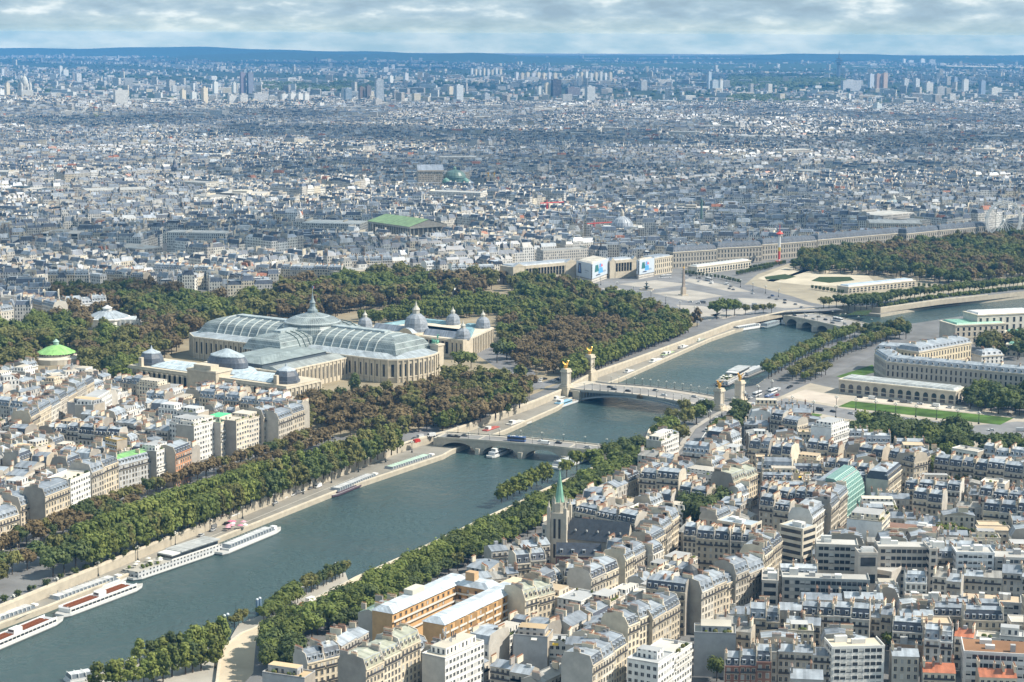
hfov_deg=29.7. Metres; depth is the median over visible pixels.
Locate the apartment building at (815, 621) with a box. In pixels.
[803,609,820,646]
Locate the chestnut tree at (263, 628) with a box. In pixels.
[258,621,274,636]
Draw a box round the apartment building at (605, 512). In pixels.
[595,503,619,520]
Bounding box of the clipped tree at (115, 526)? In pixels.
[110,522,131,549]
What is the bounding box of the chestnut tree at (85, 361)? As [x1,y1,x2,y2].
[79,356,98,368]
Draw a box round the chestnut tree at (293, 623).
[278,615,306,633]
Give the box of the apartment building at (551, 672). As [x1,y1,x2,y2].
[521,654,561,681]
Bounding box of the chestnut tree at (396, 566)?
[380,560,405,571]
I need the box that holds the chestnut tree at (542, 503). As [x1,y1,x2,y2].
[534,499,550,521]
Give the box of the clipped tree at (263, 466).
[248,461,267,479]
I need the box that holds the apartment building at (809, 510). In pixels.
[788,494,825,538]
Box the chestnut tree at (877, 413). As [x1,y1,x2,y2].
[869,410,887,417]
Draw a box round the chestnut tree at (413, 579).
[402,573,422,585]
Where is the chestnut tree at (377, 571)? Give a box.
[365,566,384,578]
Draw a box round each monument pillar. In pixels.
[558,360,573,396]
[582,346,597,380]
[710,380,726,410]
[731,372,747,400]
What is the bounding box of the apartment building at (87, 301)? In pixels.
[81,295,92,313]
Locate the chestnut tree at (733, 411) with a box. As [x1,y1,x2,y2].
[725,408,747,419]
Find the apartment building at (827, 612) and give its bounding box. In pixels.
[818,595,834,631]
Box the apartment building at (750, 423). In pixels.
[744,414,769,443]
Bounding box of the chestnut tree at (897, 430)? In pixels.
[886,421,908,438]
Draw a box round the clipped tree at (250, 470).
[238,464,254,478]
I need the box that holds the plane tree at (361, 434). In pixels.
[356,428,368,443]
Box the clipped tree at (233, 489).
[217,484,237,514]
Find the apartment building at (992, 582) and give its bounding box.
[983,564,1001,594]
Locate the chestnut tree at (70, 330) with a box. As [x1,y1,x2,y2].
[66,324,84,339]
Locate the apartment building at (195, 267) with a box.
[185,263,200,271]
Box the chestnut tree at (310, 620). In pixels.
[299,609,325,637]
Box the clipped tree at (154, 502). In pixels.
[136,497,158,512]
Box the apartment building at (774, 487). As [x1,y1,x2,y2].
[768,481,785,493]
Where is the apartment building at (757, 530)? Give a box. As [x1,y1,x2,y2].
[754,524,763,531]
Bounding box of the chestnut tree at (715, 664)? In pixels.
[706,655,723,681]
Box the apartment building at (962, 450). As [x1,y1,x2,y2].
[951,445,984,458]
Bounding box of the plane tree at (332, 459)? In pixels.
[322,450,339,476]
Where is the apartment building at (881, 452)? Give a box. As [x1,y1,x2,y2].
[871,443,889,463]
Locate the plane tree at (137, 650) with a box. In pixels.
[130,638,145,663]
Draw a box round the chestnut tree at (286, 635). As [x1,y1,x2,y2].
[280,630,294,642]
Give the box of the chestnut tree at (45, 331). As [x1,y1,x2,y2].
[32,325,54,347]
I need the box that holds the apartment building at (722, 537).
[713,523,731,564]
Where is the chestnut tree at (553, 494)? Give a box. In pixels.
[545,492,566,497]
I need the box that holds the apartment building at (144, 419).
[133,416,152,429]
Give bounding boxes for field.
[946,65,1023,67]
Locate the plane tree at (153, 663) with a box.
[146,656,162,681]
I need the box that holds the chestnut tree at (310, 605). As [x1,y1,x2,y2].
[293,598,317,629]
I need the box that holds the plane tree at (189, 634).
[182,629,196,642]
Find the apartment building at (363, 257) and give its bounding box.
[357,254,368,264]
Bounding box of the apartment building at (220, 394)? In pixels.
[214,389,233,405]
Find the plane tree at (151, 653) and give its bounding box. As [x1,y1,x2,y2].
[144,651,157,680]
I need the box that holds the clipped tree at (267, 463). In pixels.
[257,459,271,475]
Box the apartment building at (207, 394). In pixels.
[199,385,223,405]
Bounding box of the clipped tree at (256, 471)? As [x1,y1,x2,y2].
[243,463,260,478]
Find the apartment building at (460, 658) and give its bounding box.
[422,632,483,681]
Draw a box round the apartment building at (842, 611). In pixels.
[833,595,851,625]
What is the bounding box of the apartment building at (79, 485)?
[47,470,90,505]
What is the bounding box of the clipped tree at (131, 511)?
[112,506,135,519]
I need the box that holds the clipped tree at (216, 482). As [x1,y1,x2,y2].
[204,477,219,489]
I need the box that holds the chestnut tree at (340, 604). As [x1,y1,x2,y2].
[327,598,348,611]
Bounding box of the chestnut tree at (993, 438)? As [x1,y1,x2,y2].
[985,434,1007,447]
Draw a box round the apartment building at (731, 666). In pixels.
[724,645,739,681]
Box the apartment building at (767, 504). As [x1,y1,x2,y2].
[759,489,780,527]
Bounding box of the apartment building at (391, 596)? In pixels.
[384,592,403,600]
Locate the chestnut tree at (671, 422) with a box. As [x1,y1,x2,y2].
[660,415,681,428]
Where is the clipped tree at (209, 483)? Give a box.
[193,478,215,492]
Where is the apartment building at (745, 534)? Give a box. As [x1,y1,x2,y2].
[741,525,753,547]
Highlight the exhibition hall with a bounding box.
[127,286,439,396]
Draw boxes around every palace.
[358,302,493,358]
[499,259,576,283]
[606,256,636,277]
[640,254,672,274]
[939,319,1005,343]
[962,308,1023,329]
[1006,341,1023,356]
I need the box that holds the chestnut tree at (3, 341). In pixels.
[0,334,9,347]
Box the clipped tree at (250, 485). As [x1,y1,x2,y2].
[238,479,256,508]
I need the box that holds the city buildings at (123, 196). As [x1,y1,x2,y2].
[0,94,1023,320]
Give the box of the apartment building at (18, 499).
[1,487,29,526]
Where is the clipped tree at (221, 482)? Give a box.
[208,476,226,487]
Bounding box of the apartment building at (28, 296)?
[23,293,39,308]
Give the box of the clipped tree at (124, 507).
[121,504,140,516]
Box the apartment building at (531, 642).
[513,622,552,669]
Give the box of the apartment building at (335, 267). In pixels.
[327,263,343,275]
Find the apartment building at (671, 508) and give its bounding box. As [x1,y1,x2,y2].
[651,500,679,550]
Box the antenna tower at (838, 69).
[835,55,842,76]
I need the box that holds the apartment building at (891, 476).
[866,460,902,495]
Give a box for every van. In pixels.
[305,596,315,601]
[314,482,321,487]
[427,432,435,436]
[541,440,549,444]
[1016,427,1023,430]
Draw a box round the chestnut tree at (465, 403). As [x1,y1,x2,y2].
[460,400,476,422]
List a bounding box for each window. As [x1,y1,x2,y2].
[840,384,844,392]
[848,384,852,393]
[856,385,860,393]
[864,386,869,394]
[872,387,877,395]
[881,388,885,396]
[889,389,893,397]
[898,390,902,398]
[906,391,910,399]
[914,391,919,400]
[923,392,927,401]
[931,393,936,402]
[940,394,944,403]
[948,395,953,404]
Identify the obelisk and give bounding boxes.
[678,267,687,295]
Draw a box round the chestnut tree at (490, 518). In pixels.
[480,514,497,523]
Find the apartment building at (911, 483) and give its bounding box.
[904,476,920,511]
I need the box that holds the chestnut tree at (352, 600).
[336,592,359,607]
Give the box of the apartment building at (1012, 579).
[1002,554,1022,596]
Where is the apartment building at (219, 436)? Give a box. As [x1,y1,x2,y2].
[211,412,231,456]
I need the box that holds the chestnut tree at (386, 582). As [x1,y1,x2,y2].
[380,576,396,588]
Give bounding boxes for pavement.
[620,280,687,288]
[654,290,721,300]
[677,305,722,319]
[679,411,724,450]
[685,278,749,291]
[713,308,759,318]
[738,298,814,307]
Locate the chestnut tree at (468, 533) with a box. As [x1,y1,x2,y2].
[459,528,473,537]
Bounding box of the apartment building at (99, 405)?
[67,396,104,416]
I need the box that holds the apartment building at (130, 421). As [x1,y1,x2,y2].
[124,414,142,431]
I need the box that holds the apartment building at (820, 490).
[817,485,833,493]
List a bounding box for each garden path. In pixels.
[759,267,807,281]
[766,268,872,285]
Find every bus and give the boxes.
[507,435,525,441]
[660,274,670,277]
[752,390,761,396]
[764,393,773,397]
[768,387,776,393]
[833,316,842,321]
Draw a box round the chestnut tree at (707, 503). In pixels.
[688,499,716,506]
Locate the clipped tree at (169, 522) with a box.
[155,507,174,536]
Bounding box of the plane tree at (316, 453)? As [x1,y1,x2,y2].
[312,447,321,458]
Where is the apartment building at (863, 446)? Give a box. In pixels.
[858,441,877,452]
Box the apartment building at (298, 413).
[275,400,304,440]
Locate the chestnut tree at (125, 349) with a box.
[109,344,131,356]
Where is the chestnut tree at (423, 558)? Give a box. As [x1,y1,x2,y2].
[416,555,433,563]
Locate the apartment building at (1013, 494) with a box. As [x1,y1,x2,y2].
[1008,486,1023,499]
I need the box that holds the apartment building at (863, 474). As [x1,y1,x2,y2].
[855,467,866,486]
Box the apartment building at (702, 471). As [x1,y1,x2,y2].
[686,464,721,480]
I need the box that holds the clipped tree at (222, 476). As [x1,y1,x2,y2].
[214,473,231,485]
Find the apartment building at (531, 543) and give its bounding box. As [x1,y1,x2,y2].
[517,534,536,547]
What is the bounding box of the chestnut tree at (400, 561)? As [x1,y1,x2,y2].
[390,557,408,569]
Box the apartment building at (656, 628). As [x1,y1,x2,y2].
[627,596,667,644]
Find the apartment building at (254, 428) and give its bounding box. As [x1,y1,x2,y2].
[232,409,260,445]
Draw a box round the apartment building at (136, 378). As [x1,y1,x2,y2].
[130,372,149,396]
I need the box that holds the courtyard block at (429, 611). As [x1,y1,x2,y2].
[371,570,510,642]
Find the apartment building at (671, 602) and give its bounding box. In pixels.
[643,586,680,639]
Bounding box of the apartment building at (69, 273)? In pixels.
[60,267,74,284]
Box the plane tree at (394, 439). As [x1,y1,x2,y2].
[386,430,398,454]
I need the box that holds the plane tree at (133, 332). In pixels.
[128,324,139,339]
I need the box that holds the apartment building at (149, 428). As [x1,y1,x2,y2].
[144,421,157,436]
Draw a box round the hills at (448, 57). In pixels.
[145,52,1023,64]
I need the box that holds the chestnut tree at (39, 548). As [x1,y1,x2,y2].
[25,540,52,556]
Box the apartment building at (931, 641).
[924,617,940,661]
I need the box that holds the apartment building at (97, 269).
[89,266,103,272]
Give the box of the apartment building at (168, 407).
[158,401,182,419]
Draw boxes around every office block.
[4,186,46,190]
[41,229,84,239]
[220,189,269,195]
[679,204,708,211]
[761,567,778,605]
[781,567,869,601]
[815,535,857,573]
[854,546,877,591]
[874,537,926,595]
[877,561,901,596]
[890,521,939,535]
[923,538,944,593]
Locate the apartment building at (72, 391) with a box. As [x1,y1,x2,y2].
[54,383,77,401]
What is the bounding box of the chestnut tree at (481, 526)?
[470,522,486,529]
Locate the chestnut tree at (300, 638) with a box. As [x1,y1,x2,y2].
[278,632,309,650]
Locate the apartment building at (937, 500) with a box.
[927,487,947,522]
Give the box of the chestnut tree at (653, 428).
[649,421,667,433]
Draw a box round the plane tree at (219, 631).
[214,622,225,641]
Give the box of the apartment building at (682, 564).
[676,554,697,574]
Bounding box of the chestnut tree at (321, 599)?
[312,596,329,604]
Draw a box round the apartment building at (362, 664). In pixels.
[338,644,384,681]
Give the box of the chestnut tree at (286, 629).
[281,627,301,639]
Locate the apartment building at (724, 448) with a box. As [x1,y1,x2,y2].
[716,445,734,453]
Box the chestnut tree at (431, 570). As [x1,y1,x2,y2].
[420,562,440,577]
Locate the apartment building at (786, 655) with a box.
[777,638,794,681]
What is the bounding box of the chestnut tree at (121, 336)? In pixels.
[109,332,128,345]
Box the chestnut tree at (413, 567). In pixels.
[405,561,421,574]
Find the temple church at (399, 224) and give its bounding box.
[368,214,446,237]
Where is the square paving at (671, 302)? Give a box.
[595,274,842,324]
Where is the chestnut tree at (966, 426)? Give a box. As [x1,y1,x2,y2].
[945,418,973,432]
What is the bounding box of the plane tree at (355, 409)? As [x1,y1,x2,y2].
[349,402,361,422]
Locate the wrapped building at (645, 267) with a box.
[636,257,653,278]
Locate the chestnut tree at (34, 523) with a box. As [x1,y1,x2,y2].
[25,518,43,539]
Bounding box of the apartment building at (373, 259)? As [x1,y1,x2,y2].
[368,255,381,264]
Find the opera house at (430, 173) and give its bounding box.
[406,164,473,185]
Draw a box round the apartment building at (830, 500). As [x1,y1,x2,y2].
[812,488,839,534]
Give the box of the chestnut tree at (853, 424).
[849,421,862,428]
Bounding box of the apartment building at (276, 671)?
[262,661,315,681]
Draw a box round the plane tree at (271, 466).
[265,460,274,471]
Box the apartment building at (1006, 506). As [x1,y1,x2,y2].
[999,498,1017,523]
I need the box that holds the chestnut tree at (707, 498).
[690,491,716,504]
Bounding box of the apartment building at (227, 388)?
[215,383,237,391]
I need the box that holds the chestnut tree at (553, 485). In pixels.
[550,483,566,489]
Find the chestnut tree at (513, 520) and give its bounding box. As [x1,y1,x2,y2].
[504,516,519,525]
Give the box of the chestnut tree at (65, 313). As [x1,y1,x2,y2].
[53,308,72,321]
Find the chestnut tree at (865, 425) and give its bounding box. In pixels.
[858,422,871,428]
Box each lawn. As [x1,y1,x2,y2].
[765,274,794,278]
[812,277,853,282]
[837,365,873,376]
[839,401,1012,424]
[848,310,871,314]
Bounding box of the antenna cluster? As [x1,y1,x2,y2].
[437,628,455,641]
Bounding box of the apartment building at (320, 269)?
[314,262,328,277]
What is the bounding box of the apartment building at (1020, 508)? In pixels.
[1017,494,1023,515]
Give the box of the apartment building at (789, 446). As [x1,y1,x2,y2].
[781,439,799,465]
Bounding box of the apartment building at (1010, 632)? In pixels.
[1000,623,1023,641]
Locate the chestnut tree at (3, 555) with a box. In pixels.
[0,550,9,563]
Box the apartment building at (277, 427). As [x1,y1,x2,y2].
[264,404,292,447]
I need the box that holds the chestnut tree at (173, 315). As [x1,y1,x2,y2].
[162,310,184,321]
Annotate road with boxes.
[402,428,446,442]
[419,317,726,429]
[476,347,544,388]
[680,335,914,455]
[733,285,821,307]
[777,398,1023,437]
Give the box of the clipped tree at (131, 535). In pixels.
[119,522,136,549]
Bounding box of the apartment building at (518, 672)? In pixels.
[510,653,538,681]
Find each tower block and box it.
[4,82,9,95]
[59,65,62,75]
[63,69,68,75]
[113,88,127,104]
[180,89,185,99]
[190,91,196,98]
[201,86,207,102]
[212,81,217,93]
[227,94,236,102]
[232,81,236,92]
[239,93,247,101]
[240,71,245,94]
[247,71,253,93]
[253,92,267,100]
[280,93,287,99]
[289,92,295,99]
[296,92,302,99]
[303,92,308,99]
[344,87,351,99]
[358,86,364,98]
[365,84,370,97]
[373,98,381,104]
[375,78,383,100]
[388,75,393,82]
[403,72,408,80]
[447,86,452,94]
[454,84,462,100]
[482,93,489,99]
[514,72,518,78]
[537,86,542,94]
[544,82,550,95]
[547,72,551,79]
[551,79,560,95]
[565,86,579,96]
[584,85,594,100]
[594,72,597,79]
[599,71,602,79]
[603,72,606,79]
[608,72,611,80]
[661,106,677,109]
[707,71,711,88]
[710,80,717,89]
[718,79,722,91]
[840,79,860,90]
[867,73,873,88]
[873,102,881,108]
[874,73,880,88]
[881,72,887,87]
[902,78,908,91]
[913,78,919,91]
[924,81,932,92]
[935,86,946,94]
[948,123,957,128]
[952,76,957,81]
[962,78,968,91]
[978,80,985,93]
[989,87,1001,95]
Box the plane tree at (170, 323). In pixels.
[164,316,177,332]
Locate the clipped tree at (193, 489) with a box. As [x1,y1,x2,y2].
[178,484,196,498]
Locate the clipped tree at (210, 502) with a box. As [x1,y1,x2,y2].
[196,493,215,522]
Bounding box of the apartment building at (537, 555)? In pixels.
[526,542,545,566]
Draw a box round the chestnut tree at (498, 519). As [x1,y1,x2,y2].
[487,513,502,521]
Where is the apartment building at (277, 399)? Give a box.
[272,394,292,405]
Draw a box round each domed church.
[611,209,632,231]
[887,195,896,202]
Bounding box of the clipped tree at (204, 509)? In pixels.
[187,495,211,525]
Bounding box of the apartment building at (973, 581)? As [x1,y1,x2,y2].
[963,562,983,593]
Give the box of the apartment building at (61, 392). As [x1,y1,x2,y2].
[41,386,67,419]
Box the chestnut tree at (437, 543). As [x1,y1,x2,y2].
[430,537,447,547]
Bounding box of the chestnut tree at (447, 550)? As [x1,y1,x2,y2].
[436,543,455,557]
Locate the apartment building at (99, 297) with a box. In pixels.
[89,292,106,312]
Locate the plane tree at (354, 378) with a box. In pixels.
[348,372,360,391]
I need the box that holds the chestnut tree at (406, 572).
[397,568,411,575]
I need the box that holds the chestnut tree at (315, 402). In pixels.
[309,398,321,418]
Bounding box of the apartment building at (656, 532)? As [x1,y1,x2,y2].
[630,523,666,558]
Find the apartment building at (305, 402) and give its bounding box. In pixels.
[287,397,309,427]
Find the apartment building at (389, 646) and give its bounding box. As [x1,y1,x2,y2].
[360,634,401,681]
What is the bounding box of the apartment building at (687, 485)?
[678,478,695,494]
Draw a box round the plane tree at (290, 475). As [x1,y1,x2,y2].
[285,467,295,491]
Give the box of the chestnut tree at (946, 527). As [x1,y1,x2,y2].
[936,521,953,529]
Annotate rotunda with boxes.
[37,339,77,365]
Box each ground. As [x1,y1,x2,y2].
[0,53,1023,613]
[0,56,1023,102]
[2,282,698,436]
[246,316,1023,681]
[745,259,1023,304]
[776,383,1023,447]
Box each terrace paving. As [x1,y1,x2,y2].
[786,389,838,404]
[856,396,981,413]
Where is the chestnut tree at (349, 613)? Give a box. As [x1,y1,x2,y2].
[341,606,357,621]
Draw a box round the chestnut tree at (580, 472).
[575,469,593,476]
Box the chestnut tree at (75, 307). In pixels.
[68,302,88,312]
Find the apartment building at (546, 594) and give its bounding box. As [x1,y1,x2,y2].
[521,574,555,617]
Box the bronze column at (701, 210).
[700,199,702,218]
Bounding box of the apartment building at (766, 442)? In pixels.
[760,434,776,453]
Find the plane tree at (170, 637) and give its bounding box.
[163,631,177,647]
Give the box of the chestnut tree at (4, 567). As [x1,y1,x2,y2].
[0,560,10,579]
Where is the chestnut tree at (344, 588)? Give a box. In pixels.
[328,582,352,593]
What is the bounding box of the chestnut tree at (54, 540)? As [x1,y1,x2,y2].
[43,533,63,548]
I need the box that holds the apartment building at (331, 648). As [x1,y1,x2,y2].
[310,633,339,681]
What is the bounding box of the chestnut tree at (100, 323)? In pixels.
[98,320,111,327]
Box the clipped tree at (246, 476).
[237,468,251,479]
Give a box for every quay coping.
[0,294,987,607]
[0,330,734,623]
[215,373,772,681]
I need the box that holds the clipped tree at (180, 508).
[164,504,185,530]
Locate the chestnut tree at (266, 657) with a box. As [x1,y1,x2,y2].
[256,649,279,664]
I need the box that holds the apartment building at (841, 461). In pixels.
[835,453,854,467]
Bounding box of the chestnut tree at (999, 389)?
[986,384,1008,395]
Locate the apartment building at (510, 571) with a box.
[498,560,518,578]
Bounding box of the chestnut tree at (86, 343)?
[79,339,100,348]
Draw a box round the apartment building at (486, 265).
[477,262,494,279]
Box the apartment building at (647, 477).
[638,463,658,494]
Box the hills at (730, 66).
[476,62,931,69]
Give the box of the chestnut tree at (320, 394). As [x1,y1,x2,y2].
[306,392,325,402]
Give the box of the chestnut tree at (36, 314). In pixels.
[25,311,44,319]
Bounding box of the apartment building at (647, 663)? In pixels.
[627,644,674,681]
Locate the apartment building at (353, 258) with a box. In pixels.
[347,254,357,267]
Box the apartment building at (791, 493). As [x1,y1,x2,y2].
[787,485,803,500]
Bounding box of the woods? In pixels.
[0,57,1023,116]
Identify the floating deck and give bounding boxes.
[265,598,301,619]
[300,573,347,601]
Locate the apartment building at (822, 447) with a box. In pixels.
[817,436,833,461]
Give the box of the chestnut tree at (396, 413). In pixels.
[388,407,412,420]
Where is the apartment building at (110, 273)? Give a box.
[104,266,117,281]
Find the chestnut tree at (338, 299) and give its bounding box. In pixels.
[327,292,347,315]
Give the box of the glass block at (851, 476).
[817,465,864,516]
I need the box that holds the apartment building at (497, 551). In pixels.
[484,537,507,565]
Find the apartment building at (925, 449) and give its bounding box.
[895,443,930,472]
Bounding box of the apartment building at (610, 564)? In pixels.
[582,551,618,588]
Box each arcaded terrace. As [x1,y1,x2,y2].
[665,242,716,268]
[713,238,761,262]
[756,233,816,260]
[810,226,900,247]
[899,224,938,239]
[934,220,985,237]
[1004,216,1023,229]
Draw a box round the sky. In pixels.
[0,0,1023,54]
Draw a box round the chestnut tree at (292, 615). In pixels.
[287,613,301,618]
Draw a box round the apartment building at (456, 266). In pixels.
[448,261,466,270]
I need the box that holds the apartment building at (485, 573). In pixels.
[479,562,491,578]
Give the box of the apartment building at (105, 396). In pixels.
[75,390,111,418]
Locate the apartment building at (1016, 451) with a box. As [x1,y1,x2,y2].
[1009,442,1023,460]
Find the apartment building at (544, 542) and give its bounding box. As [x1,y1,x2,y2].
[529,534,549,563]
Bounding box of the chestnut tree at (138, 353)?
[130,346,145,360]
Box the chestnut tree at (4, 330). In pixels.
[0,327,10,335]
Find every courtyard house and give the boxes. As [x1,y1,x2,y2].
[0,362,13,371]
[0,370,16,375]
[0,381,11,393]
[0,417,5,429]
[0,428,22,440]
[0,441,14,455]
[0,460,13,475]
[0,475,14,481]
[0,478,5,487]
[0,480,24,494]
[1,391,10,396]
[2,419,18,430]
[2,444,31,466]
[4,476,34,487]
[5,415,10,425]
[5,434,26,444]
[5,465,34,477]
[9,419,37,434]
[11,372,33,386]
[12,364,37,374]
[12,391,34,398]
[14,356,38,366]
[14,455,44,469]
[21,429,48,440]
[28,473,53,482]
[31,372,45,383]
[31,449,57,468]
[32,366,51,377]
[32,465,58,478]
[38,419,60,435]
[40,383,52,391]
[41,376,64,385]
[44,431,64,446]
[45,384,53,389]
[50,449,80,468]
[50,463,66,472]
[52,365,69,372]
[55,441,81,449]
[59,443,85,454]
[60,417,79,423]
[62,359,79,369]
[63,414,81,420]
[75,366,95,372]
[75,445,99,458]
[81,406,99,420]
[83,369,100,374]
[83,410,112,425]
[85,416,104,425]
[86,437,105,452]
[93,368,110,381]
[94,376,104,389]
[96,385,117,405]
[103,404,127,425]
[104,378,112,388]
[104,382,119,388]
[111,388,127,403]
[115,395,135,405]
[118,387,135,397]
[119,430,138,441]
[122,397,137,404]
[124,405,139,416]
[127,400,146,413]
[130,439,149,449]
[133,422,144,440]
[134,411,155,420]
[139,431,161,442]
[140,393,152,410]
[142,408,158,416]
[150,397,175,410]
[150,413,171,423]
[152,415,170,425]
[163,387,183,396]
[170,384,183,387]
[177,393,195,402]
[178,397,193,405]
[179,384,191,393]
[185,382,202,402]
[189,440,199,463]
[194,380,214,386]
[204,399,224,414]
[210,407,226,414]
[221,380,236,385]
[224,404,239,412]
[228,385,251,392]
[255,387,272,394]
[269,387,290,397]
[419,634,426,651]
[421,636,441,679]
[466,555,506,571]
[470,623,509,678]
[498,620,520,656]
[499,576,522,583]
[508,609,537,622]
[523,563,557,583]
[524,614,561,633]
[542,514,546,536]
[551,563,563,584]
[553,583,574,608]
[555,553,582,584]
[555,601,586,635]
[557,588,596,612]
[566,494,584,516]
[572,621,600,636]
[574,596,610,616]
[583,482,615,500]
[583,613,602,626]
[586,491,615,506]
[588,588,624,607]
[597,484,616,497]
[599,474,628,497]
[606,533,627,548]
[612,465,638,496]
[612,582,645,601]
[615,495,633,508]
[619,496,634,502]
[627,565,648,585]
[631,503,653,511]
[633,488,663,504]
[637,457,660,470]
[638,445,664,461]
[638,462,653,473]
[641,536,663,570]
[646,433,671,453]
[652,445,670,453]
[654,429,678,453]
[654,456,668,465]
[656,564,679,575]
[657,425,677,432]
[657,451,681,463]
[660,485,678,501]
[664,550,697,563]
[667,456,694,470]
[679,517,705,551]
[686,472,697,480]
[690,474,710,485]
[695,451,726,466]
[699,500,731,525]
[704,434,729,446]
[706,424,727,438]
[710,448,730,459]
[713,499,738,512]
[714,606,746,627]
[715,459,738,467]
[716,415,741,433]
[718,427,741,443]
[721,491,752,511]
[726,443,746,456]
[726,451,748,463]
[728,479,749,497]
[730,599,769,622]
[731,509,755,520]
[744,595,769,605]
[745,423,767,453]
[748,429,770,445]
[749,405,770,419]
[751,638,777,681]
[755,398,776,405]
[755,454,769,466]
[756,434,777,439]
[756,458,760,489]
[756,627,800,673]
[758,402,779,408]
[761,454,791,481]
[761,468,792,482]
[769,465,798,479]
[772,434,788,443]
[772,476,804,486]
[773,426,797,437]
[773,474,806,486]
[778,559,817,603]
[779,593,802,627]
[780,399,806,409]
[780,437,803,451]
[784,403,810,415]
[784,433,805,443]
[784,620,813,644]
[792,557,814,563]
[793,459,822,473]
[797,429,810,442]
[798,470,810,479]
[799,413,820,421]
[800,586,841,601]
[802,474,824,480]
[806,476,816,486]
[808,418,815,427]
[811,470,823,480]
[811,541,814,563]
[820,623,856,646]
[823,456,832,471]
[826,526,863,548]
[843,584,883,602]
[844,437,868,457]
[849,425,867,438]
[854,450,877,465]
[860,495,895,504]
[860,502,883,508]
[861,428,890,444]
[863,595,895,631]
[865,530,874,546]
[870,486,896,495]
[870,501,897,511]
[874,582,898,603]
[875,527,907,541]
[875,578,898,594]
[876,487,909,511]
[889,506,915,522]
[893,436,924,446]
[895,593,927,615]
[897,601,933,616]
[901,442,924,448]
[903,515,935,525]
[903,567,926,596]
[906,526,935,541]
[911,532,938,541]
[914,614,951,654]
[916,511,940,525]
[919,473,949,481]
[930,444,944,472]
[930,597,975,646]
[936,529,972,540]
[938,592,968,602]
[939,523,968,536]
[941,503,974,529]
[943,534,975,546]
[947,479,971,494]
[954,495,980,528]
[954,543,972,546]
[958,476,979,488]
[960,599,1003,633]
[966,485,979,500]
[972,528,1000,544]
[974,594,999,605]
[975,525,1009,546]
[976,520,1007,524]
[976,537,1007,550]
[990,456,1013,460]
[998,542,1023,550]
[1007,539,1023,547]
[1007,614,1023,629]
[1008,510,1023,526]
[1008,521,1023,539]
[1011,483,1023,490]
[1021,594,1023,614]
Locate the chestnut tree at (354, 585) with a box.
[345,580,359,589]
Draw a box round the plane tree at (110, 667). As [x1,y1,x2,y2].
[103,658,120,681]
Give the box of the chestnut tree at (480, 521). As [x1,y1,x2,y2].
[472,518,492,526]
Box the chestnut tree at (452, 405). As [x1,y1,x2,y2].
[445,402,465,424]
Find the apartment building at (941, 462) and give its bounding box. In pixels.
[933,450,955,473]
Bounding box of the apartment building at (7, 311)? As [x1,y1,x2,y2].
[0,302,13,320]
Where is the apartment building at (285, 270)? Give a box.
[280,262,291,277]
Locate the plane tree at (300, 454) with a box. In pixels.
[296,448,306,465]
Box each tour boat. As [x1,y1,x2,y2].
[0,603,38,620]
[0,614,63,649]
[48,573,126,599]
[55,581,142,617]
[63,668,91,681]
[215,525,280,555]
[330,472,377,497]
[384,453,434,469]
[551,456,590,469]
[733,323,760,330]
[744,365,765,378]
[760,320,780,328]
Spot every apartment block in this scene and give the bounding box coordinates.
[717,515,761,529]
[779,520,816,562]
[824,635,884,681]
[904,591,961,608]
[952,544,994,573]
[960,637,1023,681]
[962,592,1021,623]
[994,548,1023,570]
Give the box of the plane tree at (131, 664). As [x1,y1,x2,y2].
[123,655,145,681]
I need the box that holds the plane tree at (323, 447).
[318,442,328,454]
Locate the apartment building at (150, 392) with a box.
[146,388,157,399]
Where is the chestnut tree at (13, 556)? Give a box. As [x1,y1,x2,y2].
[4,548,23,574]
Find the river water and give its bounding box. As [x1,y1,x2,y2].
[0,298,1023,681]
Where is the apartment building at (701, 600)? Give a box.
[682,569,714,633]
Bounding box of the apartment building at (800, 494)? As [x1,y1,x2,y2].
[794,485,808,502]
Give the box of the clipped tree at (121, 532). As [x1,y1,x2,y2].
[108,525,127,556]
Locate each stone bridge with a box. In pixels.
[433,431,606,458]
[783,313,876,333]
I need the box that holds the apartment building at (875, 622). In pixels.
[870,604,881,638]
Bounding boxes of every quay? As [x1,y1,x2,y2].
[0,296,1016,628]
[83,647,217,681]
[219,431,650,681]
[231,613,270,638]
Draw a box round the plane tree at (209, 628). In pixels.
[204,620,217,647]
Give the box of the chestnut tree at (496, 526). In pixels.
[487,521,503,531]
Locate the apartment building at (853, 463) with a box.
[849,459,862,467]
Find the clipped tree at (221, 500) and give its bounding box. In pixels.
[208,490,226,518]
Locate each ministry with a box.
[874,340,910,351]
[874,347,901,376]
[885,352,1023,396]
[896,333,971,360]
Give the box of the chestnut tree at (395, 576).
[380,570,407,582]
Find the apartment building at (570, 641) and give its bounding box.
[565,626,593,650]
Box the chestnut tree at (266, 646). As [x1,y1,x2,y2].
[258,641,281,653]
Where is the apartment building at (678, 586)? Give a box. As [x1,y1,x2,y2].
[646,568,688,635]
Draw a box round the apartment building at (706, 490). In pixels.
[691,481,716,495]
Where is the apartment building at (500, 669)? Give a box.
[490,653,515,681]
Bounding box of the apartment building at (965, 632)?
[954,621,976,668]
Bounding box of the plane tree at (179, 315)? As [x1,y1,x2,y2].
[175,312,183,323]
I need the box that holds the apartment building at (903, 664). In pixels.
[888,640,919,681]
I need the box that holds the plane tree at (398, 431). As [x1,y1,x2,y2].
[390,428,403,452]
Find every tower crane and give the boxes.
[540,201,563,208]
[587,222,611,226]
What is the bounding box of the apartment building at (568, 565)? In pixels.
[564,561,572,584]
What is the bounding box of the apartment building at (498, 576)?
[486,565,506,582]
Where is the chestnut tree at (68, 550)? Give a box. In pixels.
[56,541,75,574]
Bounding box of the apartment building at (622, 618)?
[601,603,639,656]
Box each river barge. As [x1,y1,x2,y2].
[122,536,221,580]
[482,426,499,431]
[486,448,512,458]
[506,420,531,424]
[553,396,565,400]
[554,399,578,407]
[648,358,661,362]
[660,351,674,355]
[715,365,750,386]

